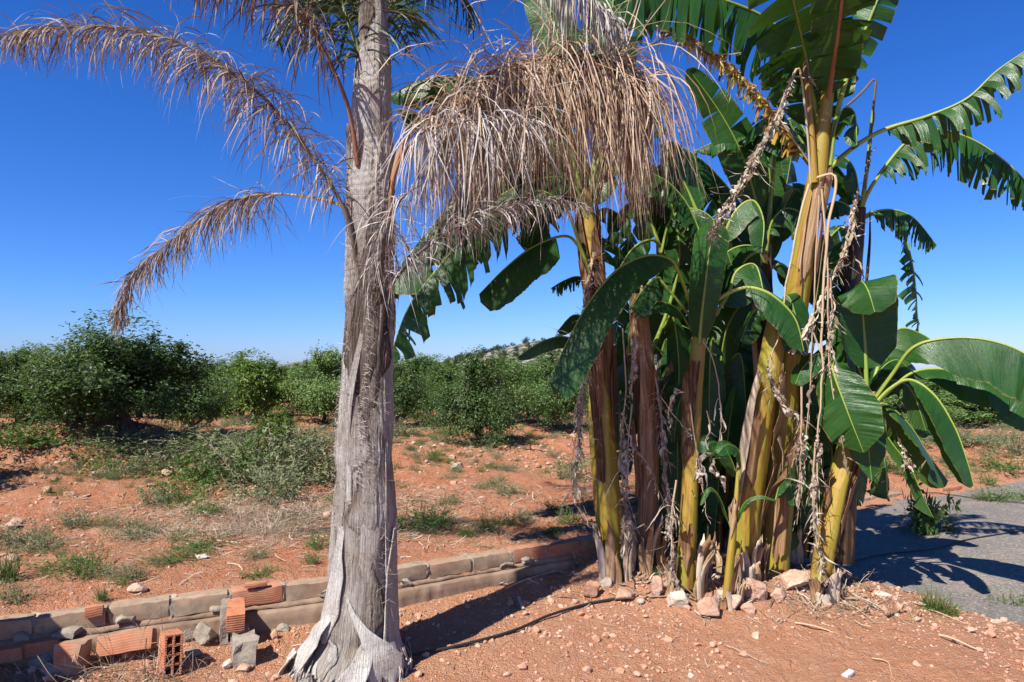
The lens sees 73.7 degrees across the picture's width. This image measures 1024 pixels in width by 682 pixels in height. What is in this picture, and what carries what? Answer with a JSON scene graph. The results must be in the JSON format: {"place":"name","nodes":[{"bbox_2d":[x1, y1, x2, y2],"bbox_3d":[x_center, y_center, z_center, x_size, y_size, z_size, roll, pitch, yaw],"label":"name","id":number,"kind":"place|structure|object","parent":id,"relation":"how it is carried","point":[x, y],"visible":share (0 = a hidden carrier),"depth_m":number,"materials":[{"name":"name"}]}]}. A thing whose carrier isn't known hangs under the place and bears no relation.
{"place":"outdoors","nodes":[
{"label":"outdoors","id":0,"kind":"place"},
{"bbox_2d":[0,399,1023,681],"bbox_3d":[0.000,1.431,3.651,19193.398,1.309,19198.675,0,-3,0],"label":"ground","id":1,"kind":"structure","parent":0,"point":[822,655],"depth_m":4.48,"materials":[{"name":"soil"}]},
{"bbox_2d":[0,537,34,582],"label":"weed clump","id":2,"kind":"object","parent":1,"relation":"on","point":[7,571],"visible":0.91,"depth_m":4.33,"materials":[{"name":"green plant"}]},
{"bbox_2d":[0,576,50,608],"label":"weed clump","id":3,"kind":"object","parent":1,"relation":"on","point":[18,598],"visible":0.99,"depth_m":3.91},
{"bbox_2d":[0,340,67,422],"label":"citrus tree","id":4,"kind":"object","parent":1,"relation":"on","point":[19,414],"visible":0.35,"depth_m":10.05,"materials":[{"name":"green plant"}]},
{"bbox_2d":[0,517,72,549],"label":"weed clump","id":5,"kind":"object","parent":1,"relation":"on","point":[11,538],"visible":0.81,"depth_m":5.23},
{"bbox_2d":[27,652,52,667],"bbox_3d":[-2.454,1.665,3.568,0.139,0.099,0.093,0,-3,0],"label":"rock","id":6,"kind":"object","parent":1,"relation":"on","point":[35,660],"visible":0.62,"depth_m":3.54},
{"bbox_2d":[0,528,91,559],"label":"weed clump","id":7,"kind":"object","parent":1,"relation":"on","point":[55,545],"visible":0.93,"depth_m":5.08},
{"bbox_2d":[0,408,95,462],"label":"weed clump","id":8,"kind":"object","parent":1,"relation":"on","point":[22,440],"visible":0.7,"depth_m":9.37,"materials":[{"name":"plant"}]},
{"bbox_2d":[18,545,106,579],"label":"weed clump","id":9,"kind":"object","parent":1,"relation":"on","point":[50,564],"visible":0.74,"depth_m":4.56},
{"bbox_2d":[52,637,91,676],"bbox_3d":[-2.274,1.627,3.524,0.151,0.163,0.131,0,-3,0],"label":"brick","id":10,"kind":"object","parent":1,"relation":"on","point":[64,652],"visible":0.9,"depth_m":3.48,"materials":[{"name":"brick"}]},
{"bbox_2d":[0,336,146,431],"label":"citrus tree","id":11,"kind":"object","parent":1,"relation":"on","point":[51,405],"visible":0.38,"depth_m":9.55,"materials":[{"name":"green plant"}]},
{"bbox_2d":[0,418,146,451],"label":"weed clump","id":12,"kind":"object","parent":1,"relation":"on","point":[45,438],"visible":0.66,"depth_m":9.39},
{"bbox_2d":[42,503,106,529],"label":"weed clump","id":13,"kind":"object","parent":1,"relation":"on","point":[76,522],"visible":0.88,"depth_m":5.95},
{"bbox_2d":[46,539,119,581],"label":"weed clump","id":14,"kind":"object","parent":1,"relation":"on","point":[76,571],"visible":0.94,"depth_m":4.38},
{"bbox_2d":[45,439,139,477],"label":"weed clump","id":15,"kind":"object","parent":1,"relation":"on","point":[95,465],"visible":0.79,"depth_m":8.89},
{"bbox_2d":[42,423,185,453],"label":"weed clump","id":16,"kind":"object","parent":1,"relation":"on","point":[120,442],"visible":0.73,"depth_m":9.46,"materials":[{"name":"plant"}]},
{"bbox_2d":[13,306,223,430],"bbox_3d":[-5.801,0.421,10.157,2.554,1.862,3.249,0,-3,-4],"label":"citrus tree","id":17,"kind":"object","parent":1,"relation":"on","point":[153,364],"visible":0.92,"depth_m":9.78,"materials":[{"name":"green plant"}]},
{"bbox_2d":[96,628,156,656],"bbox_3d":[-2.053,1.605,3.644,0.275,0.140,0.130,1,-3,-12],"label":"brick","id":18,"kind":"object","parent":1,"relation":"on","point":[127,641],"visible":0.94,"depth_m":3.60,"materials":[{"name":"brick"}]},
{"bbox_2d":[3,604,254,681],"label":"dead bush","id":19,"kind":"object","parent":1,"relation":"on","point":[123,670],"visible":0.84,"depth_m":3.47,"materials":[{"name":"plant"}]},
{"bbox_2d":[86,441,182,478],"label":"weed clump","id":20,"kind":"object","parent":1,"relation":"on","point":[132,468],"visible":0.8,"depth_m":8.61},
{"bbox_2d":[97,511,173,543],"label":"weed clump","id":21,"kind":"object","parent":1,"relation":"on","point":[142,528],"visible":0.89,"depth_m":5.50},
{"bbox_2d":[103,553,170,584],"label":"weed clump","id":22,"kind":"object","parent":1,"relation":"on","point":[128,572],"visible":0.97,"depth_m":4.34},
{"bbox_2d":[103,482,192,508],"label":"weed clump","id":23,"kind":"object","parent":1,"relation":"on","point":[153,502],"visible":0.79,"depth_m":6.96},
{"bbox_2d":[77,431,239,470],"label":"weed clump","id":24,"kind":"object","parent":1,"relation":"on","point":[169,452],"visible":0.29,"depth_m":9.19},
{"bbox_2d":[158,628,182,677],"bbox_3d":[-1.782,1.625,3.562,0.098,0.219,0.151,2,-3,-39],"label":"hollow brick","id":25,"kind":"object","parent":1,"relation":"on","point":[166,645],"visible":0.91,"depth_m":3.53,"materials":[{"name":"brick"}]},
{"bbox_2d":[93,414,263,463],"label":"weed clump","id":26,"kind":"object","parent":1,"relation":"on","point":[179,441],"visible":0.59,"depth_m":9.91,"materials":[{"name":"plant"}]},
{"bbox_2d":[132,544,225,569],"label":"weed clump","id":27,"kind":"object","parent":1,"relation":"on","point":[173,560],"visible":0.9,"depth_m":4.75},
{"bbox_2d":[137,466,231,507],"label":"weed clump","id":28,"kind":"object","parent":1,"relation":"on","point":[193,493],"visible":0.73,"depth_m":7.15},
{"bbox_2d":[150,358,241,431],"bbox_3d":[-5.899,1.056,12.630,1.699,1.488,1.436,2,-3,-40],"label":"citrus tree","id":29,"kind":"object","parent":1,"relation":"on","point":[216,399],"visible":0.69,"depth_m":12.58,"materials":[{"name":"green plant"}]},
{"bbox_2d":[162,525,241,557],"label":"weed clump","id":30,"kind":"object","parent":1,"relation":"on","point":[200,545],"visible":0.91,"depth_m":5.05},
{"bbox_2d":[193,621,216,645],"bbox_3d":[-1.740,1.669,3.869,0.112,0.146,0.079,-1,-3,15],"label":"rock","id":31,"kind":"object","parent":1,"relation":"on","point":[200,637],"visible":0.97,"depth_m":3.85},
{"bbox_2d":[170,491,239,518],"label":"weed clump","id":32,"kind":"object","parent":1,"relation":"on","point":[206,507],"visible":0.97,"depth_m":6.20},
{"bbox_2d":[153,423,258,461],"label":"weed clump","id":33,"kind":"object","parent":1,"relation":"on","point":[221,441],"visible":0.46,"depth_m":9.11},
{"bbox_2d":[149,435,263,486],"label":"weed clump","id":34,"kind":"object","parent":1,"relation":"on","point":[192,469],"visible":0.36,"depth_m":7.99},
{"bbox_2d":[117,410,331,501],"bbox_3d":[-3.310,1.373,8.340,1.759,1.066,2.967,-1,-3,28],"label":"weed clump","id":35,"kind":"object","parent":1,"relation":"on","point":[198,449],"visible":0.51,"depth_m":7.88,"materials":[{"name":"plant"}]},
{"bbox_2d":[219,597,230,644],"bbox_3d":[-1.657,1.616,3.947,0.070,0.217,0.181,1,-3,-24],"label":"rubble","id":36,"kind":"object","parent":1,"relation":"on","point":[223,637],"visible":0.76,"depth_m":3.87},
{"bbox_2d":[229,619,249,646],"bbox_3d":[-1.556,1.671,3.908,0.116,0.114,0.191,1,-3,-26],"label":"rubble","id":37,"kind":"object","parent":1,"relation":"on","point":[247,628],"visible":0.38,"depth_m":3.84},
{"bbox_2d":[226,597,244,632],"bbox_3d":[-1.581,1.567,3.906,0.102,0.132,0.228,1,-3,-22],"label":"brick","id":38,"kind":"object","parent":37,"relation":"on","point":[235,618],"visible":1,"depth_m":3.82,"materials":[{"name":"brick"}]},
{"bbox_2d":[231,629,258,667],"bbox_3d":[-1.452,1.677,3.716,0.144,0.154,0.182,1,-3,-20],"label":"concrete stub","id":39,"kind":"object","parent":1,"relation":"on","point":[244,646],"visible":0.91,"depth_m":3.65,"materials":[{"name":"concrete"}]},
{"bbox_2d":[192,415,308,481],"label":"weed clump","id":40,"kind":"object","parent":1,"relation":"on","point":[242,454],"visible":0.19,"depth_m":8.29,"materials":[{"name":"green plant"}]},
{"bbox_2d":[201,351,301,418],"bbox_3d":[-6.863,1.163,17.717,2.804,1.803,2.795,2,-3,-34],"label":"citrus tree","id":41,"kind":"object","parent":1,"relation":"on","point":[221,366],"visible":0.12,"depth_m":17.48,"materials":[{"name":"green plant"}]},
{"bbox_2d":[220,347,299,423],"bbox_3d":[-5.587,1.006,15.069,1.767,1.760,2.059,1,-3,-12],"label":"citrus tree","id":42,"kind":"object","parent":1,"relation":"on","point":[249,391],"visible":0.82,"depth_m":14.78,"materials":[{"name":"green plant"}]},
{"bbox_2d":[238,559,289,580],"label":"weed clump","id":43,"kind":"object","parent":1,"relation":"on","point":[265,571],"visible":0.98,"depth_m":4.43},
{"bbox_2d":[206,449,333,509],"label":"weed clump","id":44,"kind":"object","parent":1,"relation":"on","point":[263,490],"visible":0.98,"depth_m":6.85,"materials":[{"name":"plant"}]},
{"bbox_2d":[250,404,299,450],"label":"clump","id":45,"kind":"object","parent":1,"relation":"on","point":[281,418],"visible":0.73,"depth_m":8.88,"materials":[{"name":"green plant"}]},
{"bbox_2d":[234,422,334,461],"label":"weed clump","id":46,"kind":"object","parent":1,"relation":"on","point":[308,440],"visible":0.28,"depth_m":8.82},
{"bbox_2d":[179,413,397,496],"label":"weed clump","id":47,"kind":"object","parent":1,"relation":"on","point":[283,463],"visible":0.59,"depth_m":7.90,"materials":[{"name":"plant"}]},
{"bbox_2d":[276,339,341,422],"bbox_3d":[-3.959,0.914,14.911,1.829,1.900,2.126,-2,-3,35],"label":"citrus tree","id":48,"kind":"object","parent":1,"relation":"on","point":[318,398],"visible":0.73,"depth_m":14.52,"materials":[{"name":"green plant"}]},
{"bbox_2d":[301,521,329,551],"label":"weed clump","id":49,"kind":"object","parent":1,"relation":"on","point":[314,544],"visible":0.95,"depth_m":5.05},
{"bbox_2d":[240,420,400,482],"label":"weed clump","id":50,"kind":"object","parent":1,"relation":"on","point":[323,450],"visible":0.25,"depth_m":8.19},
{"bbox_2d":[284,349,396,415],"bbox_3d":[-4.603,1.164,18.244,3.075,1.880,3.559,3,-4,-44],"label":"citrus tree","id":51,"kind":"object","parent":1,"relation":"on","point":[298,378],"visible":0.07,"depth_m":17.66,"materials":[{"name":"green plant"}]},
{"bbox_2d":[0,0,739,681],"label":"palm tree","id":52,"kind":"object","parent":1,"relation":"on","point":[354,634],"visible":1,"depth_m":3.75,"materials":[{"name":"grey plant"}]},
{"bbox_2d":[393,415,432,436],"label":"weed clump","id":53,"kind":"object","parent":1,"relation":"on","point":[410,432],"visible":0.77,"depth_m":12.70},
{"bbox_2d":[393,354,435,423],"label":"citrus tree","id":54,"kind":"object","parent":1,"relation":"on","point":[408,395],"visible":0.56,"depth_m":14.24,"materials":[{"name":"green plant"}]},
{"bbox_2d":[393,351,456,396],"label":"citrus tree","id":55,"kind":"object","parent":1,"relation":"on","point":[422,363],"visible":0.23,"depth_m":21.14,"materials":[{"name":"green plant"}]},
{"bbox_2d":[396,494,462,535],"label":"weed clump","id":56,"kind":"object","parent":1,"relation":"on","point":[424,519],"visible":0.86,"depth_m":5.76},
{"bbox_2d":[416,354,461,378],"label":"citrus tree","id":57,"kind":"object","parent":1,"relation":"on","point":[446,361],"visible":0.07,"depth_m":25.03,"materials":[{"name":"green plant"}]},
{"bbox_2d":[412,363,483,414],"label":"citrus tree","id":58,"kind":"object","parent":1,"relation":"on","point":[441,369],"visible":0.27,"depth_m":16.50,"materials":[{"name":"green plant"}]},
{"bbox_2d":[0,491,901,665],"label":"wall","id":59,"kind":"structure","parent":1,"relation":"on","point":[300,605],"depth_m":4.13,"materials":[{"name":"concrete"}]},
{"bbox_2d":[0,645,24,662],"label":"brick","id":60,"kind":"object","parent":59,"relation":"on","point":[17,652],"visible":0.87,"depth_m":3.50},
{"bbox_2d":[8,635,63,657],"bbox_3d":[-2.505,1.608,3.598,0.242,0.088,0.104,1,-3,-14],"label":"brick","id":61,"kind":"object","parent":59,"relation":"on","point":[40,645],"visible":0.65,"depth_m":3.56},
{"bbox_2d":[52,625,82,638],"bbox_3d":[-2.381,1.557,3.659,0.124,0.049,0.108,0,-3,0],"label":"rubble","id":62,"kind":"object","parent":59,"relation":"on","point":[70,632],"visible":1,"depth_m":3.63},
{"bbox_2d":[85,604,103,617],"bbox_3d":[-2.289,1.479,3.741,0.088,0.063,0.051,1,-3,-23],"label":"brick","id":63,"kind":"object","parent":59,"relation":"in","point":[93,610],"visible":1,"depth_m":3.72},
{"bbox_2d":[414,345,532,445],"bbox_3d":[-0.514,0.914,11.366,1.914,1.758,1.964,-1,-3,23],"label":"citrus tree","id":64,"kind":"object","parent":1,"relation":"on","point":[464,397],"visible":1,"depth_m":11.09,"materials":[{"name":"green plant"}]},
{"bbox_2d":[0,423,951,595],"bbox_3d":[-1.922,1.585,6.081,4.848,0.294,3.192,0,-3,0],"label":"dead grass","id":65,"kind":"structure","parent":1,"relation":"on","point":[264,526],"depth_m":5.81,"materials":[{"name":"plant"}]},
{"bbox_2d":[464,504,507,532],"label":"weed clump","id":66,"kind":"object","parent":1,"relation":"on","point":[484,527],"visible":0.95,"depth_m":5.64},
{"bbox_2d":[442,431,535,447],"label":"weed clump","id":67,"kind":"object","parent":1,"relation":"on","point":[474,442],"visible":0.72,"depth_m":11.02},
{"bbox_2d":[467,480,536,496],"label":"weed clump","id":68,"kind":"object","parent":1,"relation":"on","point":[511,488],"visible":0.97,"depth_m":7.37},
{"bbox_2d":[478,354,541,417],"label":"citrus tree","id":69,"kind":"object","parent":1,"relation":"on","point":[521,364],"visible":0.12,"depth_m":15.31,"materials":[{"name":"green plant"}]},
{"bbox_2d":[0,413,1021,587],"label":"weeds","id":70,"kind":"object","parent":1,"relation":"on","point":[321,482],"visible":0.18,"depth_m":9.16,"materials":[{"name":"plant"}]},
{"bbox_2d":[0,412,1022,607],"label":"field gravel","id":71,"kind":"structure","parent":1,"relation":"on","point":[136,588],"depth_m":8.31,"materials":[{"name":"red stone"}]},
{"bbox_2d":[0,405,1023,457],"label":"orchard grass","id":72,"kind":"structure","parent":1,"relation":"on","point":[1004,427],"depth_m":14.17,"materials":[{"name":"plant"}]},
{"bbox_2d":[407,598,617,655],"bbox_3d":[0.045,1.752,4.211,1.722,0.044,0.095,2,-3,-36],"label":"hose","id":73,"kind":"object","parent":1,"relation":"on","point":[506,632],"visible":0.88,"depth_m":4.11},
{"bbox_2d":[14,542,1023,681],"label":"straw litter","id":74,"kind":"object","parent":1,"relation":"on","point":[632,628],"visible":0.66,"depth_m":4.26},
{"bbox_2d":[391,0,666,585],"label":"banana plant","id":75,"kind":"object","parent":1,"relation":"on","point":[516,277],"visible":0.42,"depth_m":5.02,"materials":[{"name":"green plant"}]},
{"bbox_2d":[495,345,588,429],"bbox_3d":[0.728,0.963,14.038,2.473,1.790,2.185,2,-4,-42],"label":"citrus tree","id":76,"kind":"object","parent":1,"relation":"on","point":[540,391],"visible":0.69,"depth_m":13.59,"materials":[{"name":"green plant"}]},
{"bbox_2d":[521,452,591,482],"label":"weed clump","id":77,"kind":"object","parent":1,"relation":"on","point":[582,478],"visible":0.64,"depth_m":8.34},
{"bbox_2d":[544,502,592,526],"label":"weed clump","id":78,"kind":"object","parent":1,"relation":"on","point":[569,520],"visible":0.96,"depth_m":5.96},
{"bbox_2d":[583,580,600,597],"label":"rock","id":79,"kind":"object","parent":1,"relation":"on","point":[591,588],"visible":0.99,"depth_m":4.70,"materials":[{"name":"stone"}]},
{"bbox_2d":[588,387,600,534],"bbox_3d":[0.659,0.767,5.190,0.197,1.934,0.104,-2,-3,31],"label":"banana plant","id":80,"kind":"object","parent":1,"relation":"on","point":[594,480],"visible":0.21,"depth_m":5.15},
{"bbox_2d":[650,575,662,595],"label":"rock","id":81,"kind":"object","parent":1,"relation":"on","point":[656,588],"visible":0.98,"depth_m":4.71,"materials":[{"name":"beige stone"}]},
{"bbox_2d":[615,141,705,577],"bbox_3d":[1.150,0.098,5.357,0.780,3.308,1.185,0,-3,0],"label":"banana plant","id":82,"kind":"object","parent":1,"relation":"on","point":[646,394],"visible":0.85,"depth_m":5.13,"materials":[{"name":"green plant"}]},
{"bbox_2d":[607,143,732,544],"bbox_3d":[1.251,0.013,5.613,1.125,3.642,0.950,0,-3,0],"label":"banana plant","id":83,"kind":"object","parent":1,"relation":"on","point":[672,345],"visible":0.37,"depth_m":5.38,"materials":[{"name":"green plant"}]},
{"bbox_2d":[549,199,805,598],"bbox_3d":[1.101,0.469,4.829,1.974,3.108,0.775,1,-3,-16],"label":"banana plant","id":84,"kind":"object","parent":1,"relation":"on","point":[738,286],"visible":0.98,"depth_m":4.78,"materials":[{"name":"green plant"}]},
{"bbox_2d":[667,590,689,607],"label":"rock","id":85,"kind":"object","parent":1,"relation":"on","point":[678,598],"visible":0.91,"depth_m":4.55,"materials":[{"name":"stone"}]},
{"bbox_2d":[499,529,905,617],"bbox_3d":[1.378,1.685,5.057,2.982,0.320,1.247,0,-3,0],"label":"banana trash","id":86,"kind":"object","parent":1,"relation":"on","point":[646,580],"visible":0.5,"depth_m":4.82,"materials":[{"name":"plant"}]},
{"bbox_2d":[658,319,753,551],"bbox_3d":[1.826,0.804,5.751,1.207,2.002,0.926,1,-3,-21],"label":"banana plant","id":87,"kind":"object","parent":1,"relation":"on","point":[738,378],"visible":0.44,"depth_m":5.39,"materials":[{"name":"green plant"}]},
{"bbox_2d":[695,596,719,615],"bbox_3d":[1.285,1.737,4.479,0.164,0.134,0.127,0,-3,0],"label":"rock","id":88,"kind":"object","parent":1,"relation":"on","point":[708,606],"visible":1,"depth_m":4.44,"materials":[{"name":"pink stone"}]},
{"bbox_2d":[700,440,775,610],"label":"banana plant","id":89,"kind":"object","parent":1,"relation":"on","point":[723,447],"visible":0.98,"depth_m":4.62,"materials":[{"name":"yellow plant"}]},
{"bbox_2d":[683,67,822,565],"bbox_3d":[2.040,-0.163,5.682,1.556,3.971,0.886,0,-3,0],"label":"banana plant","id":90,"kind":"object","parent":1,"relation":"on","point":[780,204],"visible":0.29,"depth_m":5.47,"materials":[{"name":"green plant"}]},
{"bbox_2d":[744,577,767,601],"bbox_3d":[1.660,1.719,4.705,0.169,0.190,0.156,0,-3,0],"label":"rock","id":91,"kind":"object","parent":1,"relation":"on","point":[756,590],"visible":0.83,"depth_m":4.64,"materials":[{"name":"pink stone"}]},
{"bbox_2d":[715,293,823,587],"bbox_3d":[1.924,0.713,4.915,0.902,2.130,0.640,0,-3,0],"label":"banana plant","id":92,"kind":"object","parent":1,"relation":"on","point":[755,447],"visible":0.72,"depth_m":4.88,"materials":[{"name":"yellow plant"}]},
{"bbox_2d":[776,569,810,589],"bbox_3d":[2.016,1.716,4.860,0.234,0.179,0.184,0,-3,0],"label":"rock","id":93,"kind":"object","parent":1,"relation":"on","point":[799,579],"visible":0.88,"depth_m":4.82,"materials":[{"name":"stone"}]},
{"bbox_2d":[604,0,1023,575],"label":"banana plant","id":94,"kind":"object","parent":1,"relation":"on","point":[834,44],"visible":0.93,"depth_m":4.90,"materials":[{"name":"green plant"}]},
{"bbox_2d":[766,312,867,564],"bbox_3d":[2.461,0.811,5.634,1.053,2.038,1.085,0,-3,0],"label":"banana plant","id":95,"kind":"object","parent":1,"relation":"on","point":[800,547],"visible":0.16,"depth_m":5.35,"materials":[{"name":"green plant"}]},
{"bbox_2d":[704,563,935,631],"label":"dead stems","id":96,"kind":"object","parent":1,"relation":"on","point":[845,608],"visible":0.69,"depth_m":4.65,"materials":[{"name":"plant"}]},
{"bbox_2d":[783,274,1023,604],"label":"banana plant","id":97,"kind":"object","parent":1,"relation":"on","point":[881,348],"visible":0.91,"depth_m":4.74,"materials":[{"name":"green plant"}]},
{"bbox_2d":[788,78,1023,565],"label":"banana plant","id":98,"kind":"object","parent":1,"relation":"on","point":[845,263],"visible":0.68,"depth_m":5.33,"materials":[{"name":"green plant"}]},
{"bbox_2d":[803,481,1023,624],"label":"asphalt lane","id":99,"kind":"structure","parent":1,"relation":"on","point":[997,561],"depth_m":6.15,"materials":[{"name":"asphalt"}]},
{"bbox_2d":[894,464,961,537],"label":"weed clump","id":100,"kind":"object","parent":99,"relation":"on","point":[925,526],"visible":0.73,"depth_m":6.88,"materials":[{"name":"plant"}]},
{"bbox_2d":[913,578,955,614],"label":"weed clump","id":101,"kind":"object","parent":99,"relation":"on","point":[929,602],"visible":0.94,"depth_m":4.65,"materials":[{"name":"green plant"}]},
{"bbox_2d":[855,530,1023,560],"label":"hose","id":102,"kind":"object","parent":99,"relation":"on","point":[936,547],"visible":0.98,"depth_m":6.33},
{"bbox_2d":[960,482,1023,503],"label":"weed clump","id":103,"kind":"object","parent":99,"relation":"on","point":[1021,497],"visible":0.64,"depth_m":8.81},
{"bbox_2d":[880,390,967,427],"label":"citrus tree","id":104,"kind":"object","parent":1,"relation":"on","point":[900,408],"visible":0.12,"depth_m":15.80,"materials":[{"name":"green plant"}]},
{"bbox_2d":[929,388,1003,427],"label":"citrus tree","id":105,"kind":"object","parent":1,"relation":"on","point":[983,414],"visible":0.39,"depth_m":17.13,"materials":[{"name":"green plant"}]},
{"bbox_2d":[920,424,1021,449],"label":"weed clump","id":106,"kind":"object","parent":1,"relation":"on","point":[963,437],"visible":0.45,"depth_m":11.97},
{"bbox_2d":[965,447,1023,477],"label":"weed clump","id":107,"kind":"object","parent":1,"relation":"on","point":[1009,466],"visible":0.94,"depth_m":10.69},
{"bbox_2d":[985,429,1023,457],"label":"weed clump","id":108,"kind":"object","parent":1,"relation":"on","point":[1018,448],"visible":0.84,"depth_m":11.61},
{"bbox_2d":[0,0,1023,369],"label":"sky","id":109,"kind":"structure","parent":0,"point":[89,174],"materials":[{"name":"blue"}]},
{"bbox_2d":[1,543,1023,681],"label":"gravel","id":110,"kind":"structure","parent":0,"point":[989,632],"depth_m":4.20,"materials":[{"name":"gravel"}]},
{"bbox_2d":[456,336,656,371],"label":"hill","id":111,"kind":"structure","parent":0,"point":[511,350],"depth_m":239.64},
{"bbox_2d":[402,333,655,365],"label":"hillside shrubs","id":112,"kind":"object","parent":111,"relation":"on","point":[526,342],"visible":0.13,"depth_m":242.96,"materials":[{"name":"green plant"}]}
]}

